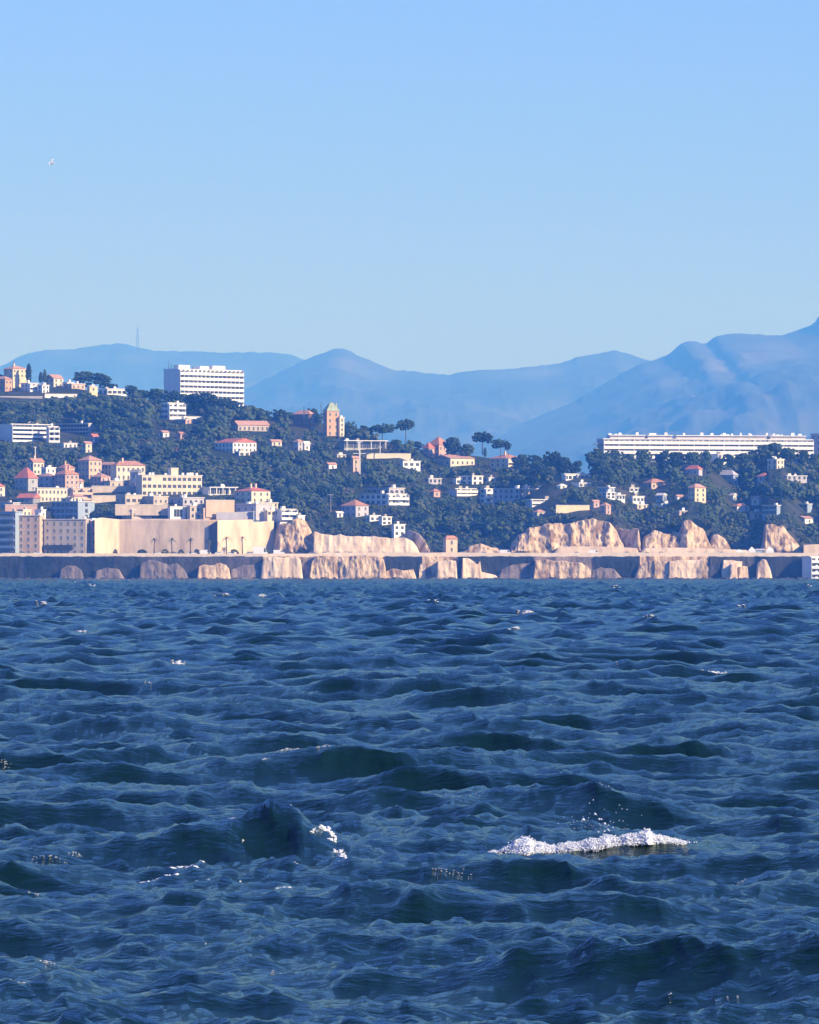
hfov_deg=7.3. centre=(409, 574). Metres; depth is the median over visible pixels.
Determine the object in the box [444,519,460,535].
broadleaf tree
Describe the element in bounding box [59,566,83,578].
rock
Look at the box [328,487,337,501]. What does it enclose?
pine tree
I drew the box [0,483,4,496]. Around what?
house
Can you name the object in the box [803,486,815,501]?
pine tree
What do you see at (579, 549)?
retaining wall
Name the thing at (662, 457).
pine tree
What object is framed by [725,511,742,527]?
pine tree
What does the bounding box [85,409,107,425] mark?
pine tree
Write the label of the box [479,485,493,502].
house
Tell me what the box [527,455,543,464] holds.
pine tree
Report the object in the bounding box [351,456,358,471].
house
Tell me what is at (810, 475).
broadleaf tree
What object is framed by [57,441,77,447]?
house
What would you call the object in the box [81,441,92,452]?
house
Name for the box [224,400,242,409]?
pine tree
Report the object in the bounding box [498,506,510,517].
broadleaf tree
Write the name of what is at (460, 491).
house
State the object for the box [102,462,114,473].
house
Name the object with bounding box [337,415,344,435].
castle wing
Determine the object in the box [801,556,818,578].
apartment block
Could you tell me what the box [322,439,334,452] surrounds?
pine tree
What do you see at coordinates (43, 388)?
house
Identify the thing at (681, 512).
house
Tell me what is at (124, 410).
pine tree
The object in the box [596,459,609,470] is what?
pine tree
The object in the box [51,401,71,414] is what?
pine tree
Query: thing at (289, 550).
cliff
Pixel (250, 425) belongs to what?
villa
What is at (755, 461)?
pine tree
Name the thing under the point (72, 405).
pine tree
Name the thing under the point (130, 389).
pine tree
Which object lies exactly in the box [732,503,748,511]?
house
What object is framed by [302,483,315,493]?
pine tree
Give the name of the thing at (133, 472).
house
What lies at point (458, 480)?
house
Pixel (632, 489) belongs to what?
house
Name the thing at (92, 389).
house
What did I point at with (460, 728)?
sea
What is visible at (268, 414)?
pine tree
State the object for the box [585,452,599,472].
pine tree
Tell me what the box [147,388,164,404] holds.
pine tree
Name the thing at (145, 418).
pine tree
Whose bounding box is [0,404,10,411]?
pine tree
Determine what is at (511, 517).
pine tree
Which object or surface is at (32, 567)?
sea wall
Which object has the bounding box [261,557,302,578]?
rock
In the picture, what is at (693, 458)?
pine tree
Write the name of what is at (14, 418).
broadleaf tree
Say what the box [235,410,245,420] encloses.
pine tree
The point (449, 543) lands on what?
house
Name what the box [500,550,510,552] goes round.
white van
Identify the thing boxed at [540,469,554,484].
pine tree
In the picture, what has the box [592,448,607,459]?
pine tree
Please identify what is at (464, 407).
mountain
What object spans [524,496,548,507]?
house
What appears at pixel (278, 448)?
pine tree
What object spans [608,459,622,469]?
broadleaf tree
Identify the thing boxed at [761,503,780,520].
house
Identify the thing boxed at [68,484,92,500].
house
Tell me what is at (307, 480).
broadleaf tree
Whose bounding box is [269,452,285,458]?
broadleaf tree
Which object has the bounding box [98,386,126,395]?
house
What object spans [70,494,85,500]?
house
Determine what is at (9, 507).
garden wall
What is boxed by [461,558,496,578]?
rock
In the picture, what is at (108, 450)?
pine tree
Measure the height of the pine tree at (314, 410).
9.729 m
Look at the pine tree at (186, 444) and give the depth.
3217.25 m
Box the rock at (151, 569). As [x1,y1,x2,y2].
[139,560,187,578]
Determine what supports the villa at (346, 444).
on the hill
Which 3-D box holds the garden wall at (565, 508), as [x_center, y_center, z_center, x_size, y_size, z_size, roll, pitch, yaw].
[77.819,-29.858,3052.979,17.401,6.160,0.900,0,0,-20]
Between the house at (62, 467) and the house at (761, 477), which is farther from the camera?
the house at (761, 477)
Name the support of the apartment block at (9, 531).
on the road
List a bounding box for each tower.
[323,403,339,435]
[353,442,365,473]
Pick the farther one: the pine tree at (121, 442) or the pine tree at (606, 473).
the pine tree at (121, 442)
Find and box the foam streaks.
[140,804,346,888]
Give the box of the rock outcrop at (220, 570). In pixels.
[196,563,230,578]
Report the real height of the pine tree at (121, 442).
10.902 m
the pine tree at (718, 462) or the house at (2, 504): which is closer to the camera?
the house at (2, 504)
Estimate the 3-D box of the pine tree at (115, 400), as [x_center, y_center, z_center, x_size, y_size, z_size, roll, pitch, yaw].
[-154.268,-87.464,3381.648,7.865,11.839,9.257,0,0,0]
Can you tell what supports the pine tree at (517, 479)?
on the hill
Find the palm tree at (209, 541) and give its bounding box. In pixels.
[205,538,213,553]
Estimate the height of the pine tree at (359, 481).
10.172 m
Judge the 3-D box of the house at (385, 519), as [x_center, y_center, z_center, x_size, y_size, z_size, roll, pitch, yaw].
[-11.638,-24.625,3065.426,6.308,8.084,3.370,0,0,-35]
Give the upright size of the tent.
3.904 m
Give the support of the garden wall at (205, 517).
on the hill
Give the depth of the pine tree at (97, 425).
3305.28 m
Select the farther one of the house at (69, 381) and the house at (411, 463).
the house at (69, 381)
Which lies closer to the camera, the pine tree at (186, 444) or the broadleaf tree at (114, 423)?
the pine tree at (186, 444)
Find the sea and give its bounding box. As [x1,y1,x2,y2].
[0,578,818,1023]
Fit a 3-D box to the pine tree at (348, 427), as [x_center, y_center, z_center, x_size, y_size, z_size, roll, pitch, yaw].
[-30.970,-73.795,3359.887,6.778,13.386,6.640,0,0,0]
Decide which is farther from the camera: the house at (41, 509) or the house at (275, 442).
the house at (275, 442)
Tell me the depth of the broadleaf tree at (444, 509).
3120.12 m
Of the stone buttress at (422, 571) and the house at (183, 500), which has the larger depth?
the house at (183, 500)
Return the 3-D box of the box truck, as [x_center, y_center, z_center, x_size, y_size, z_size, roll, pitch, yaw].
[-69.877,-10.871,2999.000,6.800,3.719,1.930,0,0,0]
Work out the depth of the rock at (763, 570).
2984.64 m
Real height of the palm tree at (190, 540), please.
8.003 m
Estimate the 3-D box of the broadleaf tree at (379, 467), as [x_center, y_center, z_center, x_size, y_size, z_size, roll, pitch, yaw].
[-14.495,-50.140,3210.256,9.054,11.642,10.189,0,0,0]
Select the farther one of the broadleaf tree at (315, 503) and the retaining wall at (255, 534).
the broadleaf tree at (315, 503)
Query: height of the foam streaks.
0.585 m
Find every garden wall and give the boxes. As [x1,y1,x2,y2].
[0,396,42,398]
[5,504,37,514]
[45,394,76,397]
[91,486,135,492]
[91,495,115,502]
[115,504,167,514]
[170,416,201,418]
[203,508,215,519]
[206,500,234,516]
[216,512,263,521]
[366,453,410,460]
[556,505,589,513]
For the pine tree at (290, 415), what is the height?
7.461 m
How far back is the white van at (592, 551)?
2998.05 m
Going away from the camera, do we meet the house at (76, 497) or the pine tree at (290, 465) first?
the house at (76, 497)
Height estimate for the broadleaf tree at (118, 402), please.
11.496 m
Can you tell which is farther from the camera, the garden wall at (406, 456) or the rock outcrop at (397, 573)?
the garden wall at (406, 456)
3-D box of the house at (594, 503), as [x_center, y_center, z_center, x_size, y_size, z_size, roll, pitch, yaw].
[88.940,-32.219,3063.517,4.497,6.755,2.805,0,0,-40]
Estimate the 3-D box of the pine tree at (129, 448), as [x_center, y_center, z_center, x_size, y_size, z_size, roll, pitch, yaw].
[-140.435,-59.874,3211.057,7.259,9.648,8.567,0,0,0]
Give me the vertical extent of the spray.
0.303 m
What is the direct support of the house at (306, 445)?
on the hill
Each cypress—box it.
[25,363,31,381]
[38,372,42,381]
[43,369,46,381]
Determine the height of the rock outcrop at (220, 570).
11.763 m
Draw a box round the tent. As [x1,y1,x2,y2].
[766,547,773,552]
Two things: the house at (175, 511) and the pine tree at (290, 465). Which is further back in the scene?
the pine tree at (290, 465)
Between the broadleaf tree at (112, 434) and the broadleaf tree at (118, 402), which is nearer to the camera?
the broadleaf tree at (112, 434)
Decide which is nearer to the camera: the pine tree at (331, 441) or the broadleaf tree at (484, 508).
the broadleaf tree at (484, 508)
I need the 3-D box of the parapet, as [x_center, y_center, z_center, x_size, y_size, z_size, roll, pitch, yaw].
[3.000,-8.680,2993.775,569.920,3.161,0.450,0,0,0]
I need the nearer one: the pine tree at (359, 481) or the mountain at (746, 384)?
the pine tree at (359, 481)
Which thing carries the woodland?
on the hill
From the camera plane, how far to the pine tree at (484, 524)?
3072.14 m
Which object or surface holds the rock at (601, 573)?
in the sea
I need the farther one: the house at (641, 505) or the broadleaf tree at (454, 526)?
the house at (641, 505)
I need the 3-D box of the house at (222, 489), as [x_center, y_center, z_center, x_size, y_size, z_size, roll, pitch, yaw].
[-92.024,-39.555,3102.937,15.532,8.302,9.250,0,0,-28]
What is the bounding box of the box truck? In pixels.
[253,547,267,553]
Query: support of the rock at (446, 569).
in the sea
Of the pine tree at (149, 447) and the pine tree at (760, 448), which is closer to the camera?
the pine tree at (149, 447)
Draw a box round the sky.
[0,0,818,374]
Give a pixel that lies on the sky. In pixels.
(398, 185)
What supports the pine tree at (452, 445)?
on the hill
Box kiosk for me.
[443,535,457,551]
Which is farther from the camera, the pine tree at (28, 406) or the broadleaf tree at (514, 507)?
the pine tree at (28, 406)
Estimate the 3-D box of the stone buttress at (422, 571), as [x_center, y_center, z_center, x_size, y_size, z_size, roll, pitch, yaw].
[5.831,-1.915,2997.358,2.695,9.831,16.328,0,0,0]
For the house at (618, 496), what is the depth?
3104.15 m
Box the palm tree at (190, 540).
[186,538,195,553]
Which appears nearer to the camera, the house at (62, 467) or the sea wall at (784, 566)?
the sea wall at (784, 566)
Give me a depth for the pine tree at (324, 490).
3122.31 m
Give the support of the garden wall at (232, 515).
on the retaining wall at (255, 534)
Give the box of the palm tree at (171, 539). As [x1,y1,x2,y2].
[167,538,174,553]
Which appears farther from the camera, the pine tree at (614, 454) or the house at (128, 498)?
the pine tree at (614, 454)
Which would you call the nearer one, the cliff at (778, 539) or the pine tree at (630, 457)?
the cliff at (778, 539)
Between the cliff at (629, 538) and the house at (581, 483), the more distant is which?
the house at (581, 483)
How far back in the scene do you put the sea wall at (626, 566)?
2990.49 m
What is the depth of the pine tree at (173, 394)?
3409.59 m
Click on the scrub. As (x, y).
(347, 529)
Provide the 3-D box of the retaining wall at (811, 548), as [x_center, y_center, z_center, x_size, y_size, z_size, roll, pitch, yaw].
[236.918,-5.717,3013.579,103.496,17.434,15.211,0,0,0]
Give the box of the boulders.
[0,577,807,578]
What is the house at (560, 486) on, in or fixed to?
on the hill
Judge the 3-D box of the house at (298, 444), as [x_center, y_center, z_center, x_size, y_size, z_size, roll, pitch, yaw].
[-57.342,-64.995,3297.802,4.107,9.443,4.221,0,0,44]
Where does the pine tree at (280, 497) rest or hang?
on the hill
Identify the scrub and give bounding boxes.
[0,456,818,550]
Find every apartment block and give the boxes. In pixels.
[0,422,49,441]
[0,509,23,553]
[19,512,45,552]
[43,516,90,554]
[45,424,59,442]
[59,420,91,434]
[89,518,95,552]
[135,468,202,495]
[163,364,243,408]
[593,432,813,464]
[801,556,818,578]
[810,433,818,453]
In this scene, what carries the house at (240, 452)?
on the hill
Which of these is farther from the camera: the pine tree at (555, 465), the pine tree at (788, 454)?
the pine tree at (788, 454)
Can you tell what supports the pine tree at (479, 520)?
on the hill
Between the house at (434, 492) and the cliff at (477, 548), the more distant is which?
the house at (434, 492)
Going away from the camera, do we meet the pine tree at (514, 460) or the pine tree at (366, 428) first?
the pine tree at (514, 460)
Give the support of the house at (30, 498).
on the hill
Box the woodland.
[0,385,818,545]
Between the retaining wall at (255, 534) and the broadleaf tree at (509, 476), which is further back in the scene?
the broadleaf tree at (509, 476)
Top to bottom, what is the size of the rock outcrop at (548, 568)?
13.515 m
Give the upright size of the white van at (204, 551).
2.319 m
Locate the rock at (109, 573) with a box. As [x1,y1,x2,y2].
[94,568,123,578]
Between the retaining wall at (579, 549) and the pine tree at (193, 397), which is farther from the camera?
the pine tree at (193, 397)
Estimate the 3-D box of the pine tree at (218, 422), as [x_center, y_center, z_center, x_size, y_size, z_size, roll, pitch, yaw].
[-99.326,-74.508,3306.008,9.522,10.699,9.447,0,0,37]
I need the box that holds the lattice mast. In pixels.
[136,325,139,349]
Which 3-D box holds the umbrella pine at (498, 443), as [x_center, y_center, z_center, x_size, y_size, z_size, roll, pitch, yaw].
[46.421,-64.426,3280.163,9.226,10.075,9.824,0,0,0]
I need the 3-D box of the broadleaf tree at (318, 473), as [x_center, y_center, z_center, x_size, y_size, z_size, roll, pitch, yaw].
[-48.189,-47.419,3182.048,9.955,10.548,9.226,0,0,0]
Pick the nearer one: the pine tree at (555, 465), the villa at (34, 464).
the villa at (34, 464)
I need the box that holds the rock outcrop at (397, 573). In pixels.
[386,568,415,578]
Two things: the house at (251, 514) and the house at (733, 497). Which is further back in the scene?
the house at (733, 497)
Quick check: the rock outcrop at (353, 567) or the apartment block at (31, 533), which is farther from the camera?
the apartment block at (31, 533)
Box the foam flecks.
[4,584,808,997]
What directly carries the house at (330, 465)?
on the hill
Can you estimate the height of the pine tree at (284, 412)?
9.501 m
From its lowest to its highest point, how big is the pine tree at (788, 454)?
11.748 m
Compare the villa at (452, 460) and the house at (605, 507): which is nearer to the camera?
the house at (605, 507)
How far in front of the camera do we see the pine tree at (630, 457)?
3240.23 m
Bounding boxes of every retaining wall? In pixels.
[95,517,209,554]
[209,519,220,553]
[218,519,273,553]
[554,546,638,554]
[640,547,747,554]
[802,544,818,552]
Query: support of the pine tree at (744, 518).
on the hill
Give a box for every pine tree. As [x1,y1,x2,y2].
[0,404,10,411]
[0,419,14,423]
[0,444,10,458]
[19,415,33,423]
[22,405,37,410]
[40,407,58,422]
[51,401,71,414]
[68,402,80,414]
[71,371,94,386]
[72,400,86,407]
[76,408,92,421]
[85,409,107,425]
[90,373,111,387]
[92,395,107,400]
[95,420,104,431]
[98,408,111,412]
[99,446,117,457]
[101,413,119,420]
[107,384,117,388]
[112,397,124,413]
[112,439,126,448]
[117,406,133,416]
[119,425,134,433]
[120,403,132,406]
[121,408,136,417]
[123,385,137,394]
[123,445,135,458]
[129,406,144,416]
[131,398,145,404]
[132,390,148,397]
[135,430,152,436]
[136,416,151,424]
[136,432,149,440]
[142,444,156,460]
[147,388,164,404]
[157,443,173,459]
[161,390,178,402]
[174,394,189,403]
[182,441,195,448]
[188,393,202,410]
[189,425,202,438]
[194,392,217,409]
[204,406,219,417]
[206,419,226,432]
[209,398,231,407]
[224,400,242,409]
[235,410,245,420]
[257,410,271,419]
[270,456,285,461]
[271,409,286,423]
[273,445,287,454]
[273,487,289,496]
[275,492,287,508]
[285,463,295,470]
[287,412,293,420]
[287,478,303,485]
[288,490,304,500]
[292,466,308,473]
[294,454,308,464]
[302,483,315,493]
[307,408,317,414]
[312,443,330,459]
[314,413,322,426]
[316,485,335,503]
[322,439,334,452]
[326,480,340,486]
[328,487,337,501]
[330,476,343,484]
[341,479,356,492]
[344,421,356,439]
[346,475,362,490]
[360,425,372,438]
[389,440,401,445]
[407,506,422,521]
[411,490,423,504]
[413,441,424,449]
[413,501,433,509]
[414,513,430,522]
[435,500,447,512]
[443,437,461,454]
[443,511,457,516]
[445,499,462,508]
[448,503,466,515]
[460,444,474,456]
[473,516,493,535]
[482,517,496,536]
[484,509,500,517]
[499,475,513,481]
[499,513,518,528]
[511,457,517,466]
[512,475,525,487]
[517,454,530,467]
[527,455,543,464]
[530,463,544,482]
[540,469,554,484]
[542,451,560,471]
[551,460,568,475]
[555,457,570,473]
[568,461,582,473]
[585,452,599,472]
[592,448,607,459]
[595,466,615,485]
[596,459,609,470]
[607,450,624,459]
[620,468,633,484]
[624,453,635,460]
[628,461,640,468]
[636,450,652,461]
[654,450,669,468]
[669,452,685,466]
[682,452,699,465]
[699,451,711,472]
[711,457,723,474]
[723,453,736,467]
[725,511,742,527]
[735,453,748,466]
[740,513,746,522]
[748,452,760,469]
[755,444,767,454]
[768,442,781,458]
[773,485,790,500]
[779,447,796,466]
[794,450,808,463]
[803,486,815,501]
[808,453,818,464]
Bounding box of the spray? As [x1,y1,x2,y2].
[558,799,641,832]
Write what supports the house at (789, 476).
on the hill
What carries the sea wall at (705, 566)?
in the sea
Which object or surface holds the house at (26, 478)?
on the hill
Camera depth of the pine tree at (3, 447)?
3196.65 m
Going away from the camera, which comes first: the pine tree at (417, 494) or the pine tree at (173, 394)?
the pine tree at (417, 494)
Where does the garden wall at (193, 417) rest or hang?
on the hill
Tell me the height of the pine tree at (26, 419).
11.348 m
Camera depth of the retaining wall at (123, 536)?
3009.38 m
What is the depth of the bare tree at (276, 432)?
3318.86 m
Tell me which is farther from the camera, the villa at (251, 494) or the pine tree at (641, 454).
the pine tree at (641, 454)
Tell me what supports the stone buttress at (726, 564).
in the sea
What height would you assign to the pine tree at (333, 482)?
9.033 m
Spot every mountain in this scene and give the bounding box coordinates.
[0,343,303,399]
[244,348,649,454]
[472,317,818,473]
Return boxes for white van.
[200,550,210,553]
[273,550,284,553]
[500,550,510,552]
[588,550,598,552]
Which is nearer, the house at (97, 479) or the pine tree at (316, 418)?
the house at (97, 479)
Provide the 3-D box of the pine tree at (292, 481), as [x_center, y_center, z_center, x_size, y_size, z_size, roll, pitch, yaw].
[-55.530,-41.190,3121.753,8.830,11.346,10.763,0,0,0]
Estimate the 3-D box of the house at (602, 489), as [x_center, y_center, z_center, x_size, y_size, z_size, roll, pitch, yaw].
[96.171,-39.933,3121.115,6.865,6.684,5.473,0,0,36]
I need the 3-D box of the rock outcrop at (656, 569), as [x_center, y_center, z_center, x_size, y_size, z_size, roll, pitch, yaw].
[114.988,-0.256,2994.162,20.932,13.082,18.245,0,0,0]
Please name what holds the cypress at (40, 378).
on the hill
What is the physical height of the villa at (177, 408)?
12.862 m
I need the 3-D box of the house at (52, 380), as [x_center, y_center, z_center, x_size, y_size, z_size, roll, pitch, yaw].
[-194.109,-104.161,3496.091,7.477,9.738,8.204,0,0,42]
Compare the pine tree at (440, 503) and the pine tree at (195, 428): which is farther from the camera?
the pine tree at (195, 428)
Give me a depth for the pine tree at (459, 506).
3119.58 m
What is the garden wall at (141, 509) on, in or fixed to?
on the hill
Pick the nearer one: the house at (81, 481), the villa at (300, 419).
the house at (81, 481)
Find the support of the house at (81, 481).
on the hill
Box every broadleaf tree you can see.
[3,414,18,421]
[11,446,25,457]
[27,408,41,414]
[33,415,49,423]
[73,408,84,421]
[83,396,97,406]
[105,430,120,439]
[106,421,125,428]
[112,444,123,453]
[115,400,131,406]
[129,419,141,429]
[136,445,153,461]
[144,447,163,456]
[195,440,209,447]
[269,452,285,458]
[273,467,287,479]
[287,476,309,484]
[306,468,321,478]
[306,498,325,517]
[309,452,322,463]
[334,492,349,506]
[351,428,365,438]
[373,463,387,473]
[428,508,441,517]
[439,504,457,515]
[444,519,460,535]
[476,504,494,513]
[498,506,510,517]
[500,474,515,487]
[500,509,515,514]
[507,503,523,513]
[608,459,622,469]
[803,471,818,482]
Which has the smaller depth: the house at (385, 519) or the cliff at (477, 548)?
the cliff at (477, 548)
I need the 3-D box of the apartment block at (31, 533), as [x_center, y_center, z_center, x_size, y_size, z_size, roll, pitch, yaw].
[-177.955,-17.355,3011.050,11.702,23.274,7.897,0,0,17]
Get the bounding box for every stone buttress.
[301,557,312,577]
[419,560,424,577]
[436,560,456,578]
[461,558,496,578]
[498,563,533,578]
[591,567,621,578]
[668,560,700,578]
[722,560,741,577]
[729,564,737,578]
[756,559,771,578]
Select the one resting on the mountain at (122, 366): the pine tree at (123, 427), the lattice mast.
the lattice mast
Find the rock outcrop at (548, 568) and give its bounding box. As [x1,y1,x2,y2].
[533,559,590,578]
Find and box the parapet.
[0,552,818,556]
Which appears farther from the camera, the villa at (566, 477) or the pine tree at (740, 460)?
the pine tree at (740, 460)
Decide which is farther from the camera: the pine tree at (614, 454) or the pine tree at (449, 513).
the pine tree at (614, 454)
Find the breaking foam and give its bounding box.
[488,828,696,855]
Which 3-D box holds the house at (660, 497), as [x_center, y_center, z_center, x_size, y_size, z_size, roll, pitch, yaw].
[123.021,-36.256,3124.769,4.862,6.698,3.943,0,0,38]
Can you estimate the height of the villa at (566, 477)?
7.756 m
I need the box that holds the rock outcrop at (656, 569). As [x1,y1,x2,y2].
[634,560,668,578]
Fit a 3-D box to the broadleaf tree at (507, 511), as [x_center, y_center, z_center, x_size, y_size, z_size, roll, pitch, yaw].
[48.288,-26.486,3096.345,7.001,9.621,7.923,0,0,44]
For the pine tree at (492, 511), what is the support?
on the hill
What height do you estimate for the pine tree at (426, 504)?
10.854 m
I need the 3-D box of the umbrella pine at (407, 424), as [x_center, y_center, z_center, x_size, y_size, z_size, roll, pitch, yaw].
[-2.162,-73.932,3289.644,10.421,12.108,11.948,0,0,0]
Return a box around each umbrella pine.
[370,423,395,439]
[396,419,414,441]
[472,431,493,454]
[491,439,508,457]
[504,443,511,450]
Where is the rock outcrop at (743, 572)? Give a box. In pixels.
[738,566,749,578]
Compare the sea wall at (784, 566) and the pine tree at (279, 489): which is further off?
the pine tree at (279, 489)
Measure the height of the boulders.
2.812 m
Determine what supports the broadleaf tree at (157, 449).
on the hill
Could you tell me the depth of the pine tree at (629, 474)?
3166.41 m
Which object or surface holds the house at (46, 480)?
on the hill
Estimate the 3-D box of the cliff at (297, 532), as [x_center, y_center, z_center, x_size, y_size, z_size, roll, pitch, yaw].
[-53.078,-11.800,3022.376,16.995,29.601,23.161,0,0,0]
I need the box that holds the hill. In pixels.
[0,386,818,552]
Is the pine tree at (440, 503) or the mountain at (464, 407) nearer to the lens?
the pine tree at (440, 503)
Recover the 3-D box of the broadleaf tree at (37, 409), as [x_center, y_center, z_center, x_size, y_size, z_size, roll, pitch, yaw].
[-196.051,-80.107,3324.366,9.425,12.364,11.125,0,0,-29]
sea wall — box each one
[0,556,139,578]
[140,556,262,577]
[263,556,384,563]
[385,556,421,577]
[422,556,457,577]
[458,556,533,577]
[534,556,594,570]
[595,556,639,577]
[640,556,709,577]
[710,556,754,578]
[755,556,801,578]
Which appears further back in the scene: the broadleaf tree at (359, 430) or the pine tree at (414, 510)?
the broadleaf tree at (359, 430)
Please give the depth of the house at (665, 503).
3101.07 m
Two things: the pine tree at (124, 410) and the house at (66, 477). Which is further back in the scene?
the pine tree at (124, 410)
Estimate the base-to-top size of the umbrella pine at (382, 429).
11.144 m
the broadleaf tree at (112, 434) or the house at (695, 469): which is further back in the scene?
the broadleaf tree at (112, 434)
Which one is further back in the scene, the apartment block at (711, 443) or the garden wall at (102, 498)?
the apartment block at (711, 443)
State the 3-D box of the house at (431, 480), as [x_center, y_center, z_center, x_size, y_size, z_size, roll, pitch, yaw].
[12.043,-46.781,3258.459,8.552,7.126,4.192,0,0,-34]
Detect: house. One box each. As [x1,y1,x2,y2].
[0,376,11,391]
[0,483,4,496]
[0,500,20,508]
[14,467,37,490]
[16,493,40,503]
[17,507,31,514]
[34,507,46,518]
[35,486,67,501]
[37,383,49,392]
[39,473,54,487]
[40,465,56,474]
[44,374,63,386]
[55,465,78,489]
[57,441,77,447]
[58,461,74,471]
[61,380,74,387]
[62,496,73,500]
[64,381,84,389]
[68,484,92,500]
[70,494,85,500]
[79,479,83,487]
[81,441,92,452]
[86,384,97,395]
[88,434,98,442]
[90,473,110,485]
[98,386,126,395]
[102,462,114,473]
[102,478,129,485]
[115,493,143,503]
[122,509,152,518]
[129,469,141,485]
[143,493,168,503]
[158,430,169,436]
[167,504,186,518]
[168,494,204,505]
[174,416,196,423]
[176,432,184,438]
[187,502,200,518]
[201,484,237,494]
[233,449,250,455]
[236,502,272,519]
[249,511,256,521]
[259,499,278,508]
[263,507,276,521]
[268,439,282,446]
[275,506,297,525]
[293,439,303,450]
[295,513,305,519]
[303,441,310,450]
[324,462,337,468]
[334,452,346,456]
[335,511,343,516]
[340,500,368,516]
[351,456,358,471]
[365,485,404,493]
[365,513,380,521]
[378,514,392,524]
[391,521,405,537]
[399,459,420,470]
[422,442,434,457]
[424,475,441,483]
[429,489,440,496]
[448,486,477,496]
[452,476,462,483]
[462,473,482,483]
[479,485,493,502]
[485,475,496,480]
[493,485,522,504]
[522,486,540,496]
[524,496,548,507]
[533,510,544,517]
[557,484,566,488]
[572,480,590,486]
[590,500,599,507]
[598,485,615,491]
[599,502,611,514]
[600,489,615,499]
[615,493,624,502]
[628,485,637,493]
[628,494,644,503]
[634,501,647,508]
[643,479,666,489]
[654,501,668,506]
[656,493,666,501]
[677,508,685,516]
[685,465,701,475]
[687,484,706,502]
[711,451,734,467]
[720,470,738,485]
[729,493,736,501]
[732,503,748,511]
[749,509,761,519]
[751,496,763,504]
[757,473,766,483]
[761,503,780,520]
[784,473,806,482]
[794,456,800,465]
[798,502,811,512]
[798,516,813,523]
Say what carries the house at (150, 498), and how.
on the hill
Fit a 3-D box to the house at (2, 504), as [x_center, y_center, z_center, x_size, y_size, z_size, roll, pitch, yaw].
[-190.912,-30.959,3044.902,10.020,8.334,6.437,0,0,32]
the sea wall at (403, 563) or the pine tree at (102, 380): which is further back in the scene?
the pine tree at (102, 380)
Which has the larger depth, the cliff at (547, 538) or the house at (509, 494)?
the house at (509, 494)
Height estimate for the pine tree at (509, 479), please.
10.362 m
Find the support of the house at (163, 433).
on the hill
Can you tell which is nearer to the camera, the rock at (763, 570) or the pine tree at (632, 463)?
the rock at (763, 570)
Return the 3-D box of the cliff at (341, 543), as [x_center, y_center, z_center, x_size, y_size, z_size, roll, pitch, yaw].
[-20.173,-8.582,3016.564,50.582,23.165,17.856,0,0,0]
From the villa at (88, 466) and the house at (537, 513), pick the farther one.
the villa at (88, 466)
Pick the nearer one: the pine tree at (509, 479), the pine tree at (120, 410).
the pine tree at (509, 479)
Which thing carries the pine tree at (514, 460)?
on the hill
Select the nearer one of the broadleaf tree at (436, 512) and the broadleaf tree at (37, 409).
the broadleaf tree at (436, 512)
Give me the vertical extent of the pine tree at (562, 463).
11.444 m
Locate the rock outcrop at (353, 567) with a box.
[309,555,385,578]
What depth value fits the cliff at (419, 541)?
3020.83 m
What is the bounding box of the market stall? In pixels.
[755,549,764,552]
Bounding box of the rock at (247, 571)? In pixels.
[230,562,262,578]
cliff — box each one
[273,523,292,553]
[279,518,312,553]
[313,532,419,554]
[402,530,429,552]
[463,543,509,552]
[510,518,623,552]
[613,524,640,552]
[641,519,710,550]
[710,534,729,548]
[760,524,803,552]
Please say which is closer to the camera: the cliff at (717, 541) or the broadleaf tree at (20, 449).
the cliff at (717, 541)
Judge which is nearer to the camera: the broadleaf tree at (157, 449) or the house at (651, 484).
the house at (651, 484)
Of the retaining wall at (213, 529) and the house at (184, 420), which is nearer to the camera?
the retaining wall at (213, 529)
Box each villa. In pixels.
[4,363,26,387]
[20,380,39,391]
[27,455,44,474]
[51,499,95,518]
[78,456,101,478]
[109,458,145,480]
[162,401,185,418]
[215,438,256,452]
[231,421,269,430]
[235,483,269,502]
[293,410,313,430]
[337,439,387,450]
[360,491,408,505]
[430,436,449,456]
[432,455,475,466]
[489,451,517,468]
[562,472,589,480]
[766,457,784,469]
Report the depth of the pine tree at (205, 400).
3393.69 m
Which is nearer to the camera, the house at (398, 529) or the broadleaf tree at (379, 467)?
the house at (398, 529)
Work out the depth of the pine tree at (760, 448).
3290.43 m
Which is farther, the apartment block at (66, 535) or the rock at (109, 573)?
the apartment block at (66, 535)
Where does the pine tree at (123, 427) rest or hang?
on the hill
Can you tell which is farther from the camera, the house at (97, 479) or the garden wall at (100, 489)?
the house at (97, 479)
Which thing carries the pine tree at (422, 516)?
on the hill
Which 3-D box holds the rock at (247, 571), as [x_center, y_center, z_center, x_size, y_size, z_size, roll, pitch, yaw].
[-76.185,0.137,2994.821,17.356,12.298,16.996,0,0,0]
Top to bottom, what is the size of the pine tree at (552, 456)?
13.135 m
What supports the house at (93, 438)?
on the hill
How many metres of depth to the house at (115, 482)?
3121.79 m
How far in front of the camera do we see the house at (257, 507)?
3034.35 m
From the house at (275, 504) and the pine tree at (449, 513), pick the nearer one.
the house at (275, 504)

